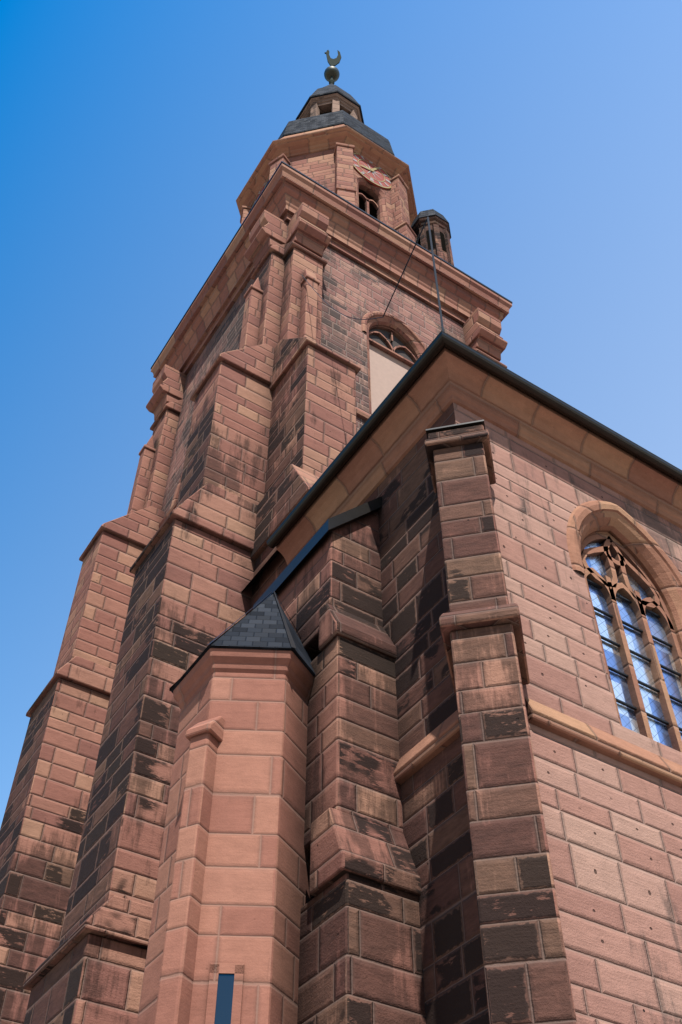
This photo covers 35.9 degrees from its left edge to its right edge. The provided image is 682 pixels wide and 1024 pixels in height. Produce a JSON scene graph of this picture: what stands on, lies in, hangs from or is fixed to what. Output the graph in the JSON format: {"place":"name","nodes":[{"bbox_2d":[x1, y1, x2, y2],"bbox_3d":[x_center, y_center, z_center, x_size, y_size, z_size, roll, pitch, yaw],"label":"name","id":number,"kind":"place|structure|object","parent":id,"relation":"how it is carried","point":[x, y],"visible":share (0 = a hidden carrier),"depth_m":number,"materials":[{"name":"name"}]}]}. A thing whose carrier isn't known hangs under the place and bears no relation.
{"place":"outdoors","nodes":[
{"label":"outdoors","id":0,"kind":"place"},
{"bbox_2d":[242,550,278,590],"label":"nave roof","id":1,"kind":"structure","parent":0,"point":[264,567],"depth_m":22.09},
{"bbox_2d":[161,226,464,516],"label":"tower wall","id":2,"kind":"structure","parent":0,"point":[351,288],"depth_m":36.03,"materials":[{"name":"brown stone"}]},
{"bbox_2d":[158,407,370,527],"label":"buttress ledges","id":3,"kind":"object","parent":2,"relation":"attached to","point":[362,414],"depth_m":30.48,"materials":[{"name":"brown stone"}]},
{"bbox_2d":[151,163,511,377],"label":"cornice","id":4,"kind":"structure","parent":2,"relation":"attached to","point":[366,241],"depth_m":38.32,"materials":[{"name":"brown stone"}]},
{"bbox_2d":[240,142,416,242],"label":"corner pilasters","id":5,"kind":"object","parent":4,"relation":"on","point":[344,176],"visible":0.23,"depth_m":44.57,"materials":[{"name":"brown stone"}]},
{"bbox_2d":[278,110,394,155],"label":"tower roof","id":6,"kind":"structure","parent":5,"relation":"on","point":[321,121],"depth_m":49.40,"materials":[{"name":"stone"}]},
{"bbox_2d":[299,93,361,121],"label":"lantern frame","id":7,"kind":"object","parent":6,"relation":"on","point":[334,102],"visible":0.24,"depth_m":56.02,"materials":[{"name":"stone"}]},
{"bbox_2d":[296,84,363,123],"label":"lantern roof","id":8,"kind":"structure","parent":7,"relation":"on","point":[329,89],"depth_m":56.60,"materials":[{"name":"stone"}]},
{"bbox_2d":[329,76,334,83],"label":"finial rod","id":9,"kind":"object","parent":8,"relation":"on","point":[331,80],"visible":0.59,"depth_m":61.91,"materials":[{"name":"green metal"}]},
{"bbox_2d":[324,66,339,81],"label":"finial ball","id":10,"kind":"object","parent":9,"relation":"attached to","point":[330,71],"visible":0.91,"depth_m":62.71,"materials":[{"name":"gold metal"}]},
{"bbox_2d":[325,50,340,65],"bbox_3d":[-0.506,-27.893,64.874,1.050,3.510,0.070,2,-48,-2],"label":"weathercock","id":11,"kind":"object","parent":10,"relation":"on","point":[333,62],"visible":0.84,"depth_m":64.83,"materials":[{"name":"green metal"}]},
{"bbox_2d":[353,154,390,188],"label":"clock face","id":12,"kind":"object","parent":5,"relation":"attached to","point":[371,166],"visible":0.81,"depth_m":46.11},
{"bbox_2d":[353,153,390,187],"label":"clock gilt","id":13,"kind":"object","parent":5,"relation":"attached to","point":[373,169],"visible":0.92,"depth_m":46.12,"materials":[{"name":"gold metal"}]},
{"bbox_2d":[353,155,390,185],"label":"clock numerals","id":14,"kind":"object","parent":5,"relation":"attached to","point":[370,171],"visible":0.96,"depth_m":46.16,"materials":[{"name":"grey"}]},
{"bbox_2d":[357,177,387,224],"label":"window frame","id":15,"kind":"object","parent":5,"relation":"attached to","point":[375,193],"visible":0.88,"depth_m":45.02,"materials":[{"name":"brown stone"}]},
{"bbox_2d":[358,188,376,217],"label":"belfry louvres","id":16,"kind":"object","parent":15,"relation":"in","point":[372,211],"visible":0.2,"depth_m":44.86,"materials":[{"name":"black wood"}]},
{"bbox_2d":[151,161,511,367],"bbox_3d":[-0.551,-6.964,41.627,10.370,0.110,10.370,26,-53,-21],"label":"cornice edge","id":17,"kind":"object","parent":4,"relation":"on","point":[347,202],"visible":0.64,"depth_m":38.82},
{"bbox_2d":[288,149,392,227],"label":"tower wall","id":18,"kind":"structure","parent":2,"relation":"on","point":[319,167],"depth_m":45.31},
{"bbox_2d":[236,124,416,226],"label":"cornice","id":19,"kind":"structure","parent":18,"relation":"attached to","point":[323,139],"depth_m":46.98,"materials":[{"name":"brown stone"}]},
{"bbox_2d":[369,344,410,412],"bbox_3d":[1.657,-4.131,33.674,2.100,5.977,0.001,26,-53,-21],"label":"window panel","id":20,"kind":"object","parent":2,"relation":"attached to","point":[388,372],"depth_m":33.81,"materials":[{"name":"beige paint"}]},
{"bbox_2d":[367,316,423,414],"bbox_3d":[1.761,-4.331,33.658,2.500,6.221,0.420,26,-53,-21],"label":"window reveal","id":21,"kind":"object","parent":2,"relation":"attached to","point":[405,334],"visible":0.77,"depth_m":35.60,"materials":[{"name":"brown stone"}]},
{"bbox_2d":[369,329,413,362],"bbox_3d":[1.674,-5.722,35.404,2.100,1.277,0.001,26,-53,-21],"label":"window glass","id":22,"kind":"object","parent":21,"relation":"in","point":[394,343],"visible":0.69,"depth_m":35.40,"materials":[{"name":"grey glass"}]},
{"bbox_2d":[369,326,416,366],"bbox_3d":[1.706,-5.706,35.311,2.170,1.508,0.140,26,-53,-21],"label":"window tracery","id":23,"kind":"object","parent":21,"relation":"in","point":[408,350],"visible":0.8,"depth_m":35.10,"materials":[{"name":"brown stone"}]},
{"bbox_2d":[0,0,681,827],"label":"sky","id":24,"kind":"structure","parent":0,"point":[546,135],"materials":[{"name":"blue"}]},
{"bbox_2d":[361,311,426,350],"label":"arch molding","id":25,"kind":"structure","parent":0,"point":[369,315],"depth_m":35.56,"materials":[{"name":"brown stone"}]},
{"bbox_2d":[363,403,488,1023],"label":"church side wall","id":26,"kind":"structure","parent":0,"point":[435,818],"depth_m":14.19,"materials":[{"name":"brown stone"}]},
{"bbox_2d":[453,402,681,1023],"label":"church wall","id":27,"kind":"structure","parent":0,"point":[613,827],"depth_m":13.51,"materials":[{"name":"brown stone"}]},
{"bbox_2d":[276,347,681,564],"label":"eaves cornice","id":28,"kind":"structure","parent":27,"relation":"attached to","point":[444,381],"depth_m":19.13,"materials":[{"name":"brown stone"}]},
{"bbox_2d":[266,330,681,547],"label":"roof gutter","id":29,"kind":"object","parent":28,"relation":"attached to","point":[436,346],"visible":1,"depth_m":19.07,"materials":[{"name":"black metal"}]},
{"bbox_2d":[393,697,681,787],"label":"string course","id":30,"kind":"object","parent":27,"relation":"attached to","point":[430,746],"visible":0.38,"depth_m":13.97,"materials":[{"name":"brown stone"}]},
{"bbox_2d":[566,500,681,587],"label":"window arch","id":31,"kind":"structure","parent":27,"relation":"attached to","point":[580,513],"depth_m":18.37,"materials":[{"name":"brown stone"}]},
{"label":"ground","id":32,"kind":"structure","parent":0,"visible":0},
{"bbox_2d":[137,648,314,1023],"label":"stair turret","id":33,"kind":"object","parent":32,"relation":"on","point":[233,881],"visible":0.88,"depth_m":13.26,"materials":[{"name":"stone"}]},
{"bbox_2d":[205,962,243,1023],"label":"window frame","id":34,"kind":"object","parent":33,"relation":"attached to","point":[235,969],"visible":1,"depth_m":11.77,"materials":[{"name":"stone"}]},
{"bbox_2d":[214,974,233,1023],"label":"slit window","id":35,"kind":"structure","parent":34,"relation":"in","point":[223,1010],"depth_m":11.70,"materials":[{"name":"glass"}]},
{"bbox_2d":[170,594,315,692],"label":"turret roof","id":36,"kind":"structure","parent":33,"relation":"on","point":[261,626],"depth_m":15.84,"materials":[{"name":"grey tile"}]},
{"bbox_2d":[169,591,313,690],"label":"stair turret roof hips","id":37,"kind":"object","parent":36,"relation":"on","point":[292,643],"visible":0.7,"depth_m":16.24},
{"bbox_2d":[0,241,506,1023],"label":"tower buttresses","id":38,"kind":"structure","parent":32,"relation":"on","point":[154,609],"depth_m":23.41,"materials":[{"name":"brown stone"}]},
{"bbox_2d":[170,474,181,508],"bbox_3d":[-3.675,3.398,27.087,1.350,18.912,4.560,26,-53,-21],"label":"tower window reveal","id":39,"kind":"object","parent":38,"relation":"attached to","point":[175,497],"depth_m":33.28,"materials":[{"name":"brown stone"}]},
{"bbox_2d":[127,202,507,514],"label":"pilasters","id":40,"kind":"object","parent":38,"relation":"on","point":[307,225],"visible":0.66,"depth_m":35.19,"materials":[{"name":"brown stone"}]},
{"bbox_2d":[412,215,453,265],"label":"turret","id":41,"kind":"object","parent":38,"relation":"on","point":[438,225],"visible":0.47,"depth_m":44.22,"materials":[{"name":"stone"}]},
{"bbox_2d":[411,209,450,238],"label":"turret roof","id":42,"kind":"structure","parent":41,"relation":"attached to","point":[427,213],"depth_m":45.42,"materials":[{"name":"grey metal"}]},
{"bbox_2d":[417,230,446,252],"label":"turret openings","id":43,"kind":"object","parent":41,"relation":"attached to","point":[433,242],"visible":0.32,"depth_m":43.95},
{"bbox_2d":[276,511,425,1023],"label":"buttress","id":44,"kind":"structure","parent":32,"relation":"on","point":[360,955],"depth_m":13.79,"materials":[{"name":"brown stone"}]},
{"bbox_2d":[253,496,381,608],"bbox_3d":[-0.427,0.796,18.936,1.130,1.560,2.530,26,-53,-21],"label":"annex lead coping","id":45,"kind":"object","parent":44,"relation":"on","point":[331,524],"visible":0.5,"depth_m":18.14,"materials":[{"name":"grey metal"}]},
{"bbox_2d":[424,425,576,1023],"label":"buttress","id":46,"kind":"structure","parent":32,"relation":"on","point":[526,974],"depth_m":11.61,"materials":[{"name":"stone"}]},
{"bbox_2d":[426,420,484,438],"bbox_3d":[1.886,-1.004,16.819,0.920,0.058,1.010,-9,-49,8],"label":"buttress cap","id":47,"kind":"object","parent":46,"relation":"on","point":[455,426],"visible":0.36,"depth_m":16.49,"materials":[{"name":"grey metal"}]},
{"bbox_3d":[13.740,14.784,31.343,41.000,30.000,20.820,26,-53,-21],"label":"nave","id":48,"kind":"object","parent":32,"relation":"on","visible":0},
{"bbox_2d":[301,217,443,331],"bbox_3d":[0.514,-4.920,25.614,0.462,13.753,6.752,21,-51,-18],"label":"cable","id":49,"kind":"object","parent":48,"relation":"attached to","point":[437,289],"visible":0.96,"depth_m":22.15,"materials":[{"name":"black metal"}]},
{"bbox_2d":[578,511,681,725],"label":"window frame","id":50,"kind":"object","parent":48,"relation":"attached to","point":[630,539],"visible":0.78,"depth_m":18.57,"materials":[{"name":"brown stone"}]},
{"bbox_2d":[581,534,681,752],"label":"window tracery","id":51,"kind":"object","parent":50,"relation":"in","point":[621,562],"visible":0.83,"depth_m":17.57,"materials":[{"name":"brown stone"}]},
{"bbox_2d":[585,543,681,748],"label":"window glass","id":52,"kind":"object","parent":51,"relation":"in","point":[652,706],"visible":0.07,"depth_m":16.85,"materials":[{"name":"blue glass"}]},
{"bbox_2d":[586,578,681,731],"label":"window bars","id":53,"kind":"object","parent":51,"relation":"attached to","point":[638,655],"visible":0.56,"depth_m":16.85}
]}

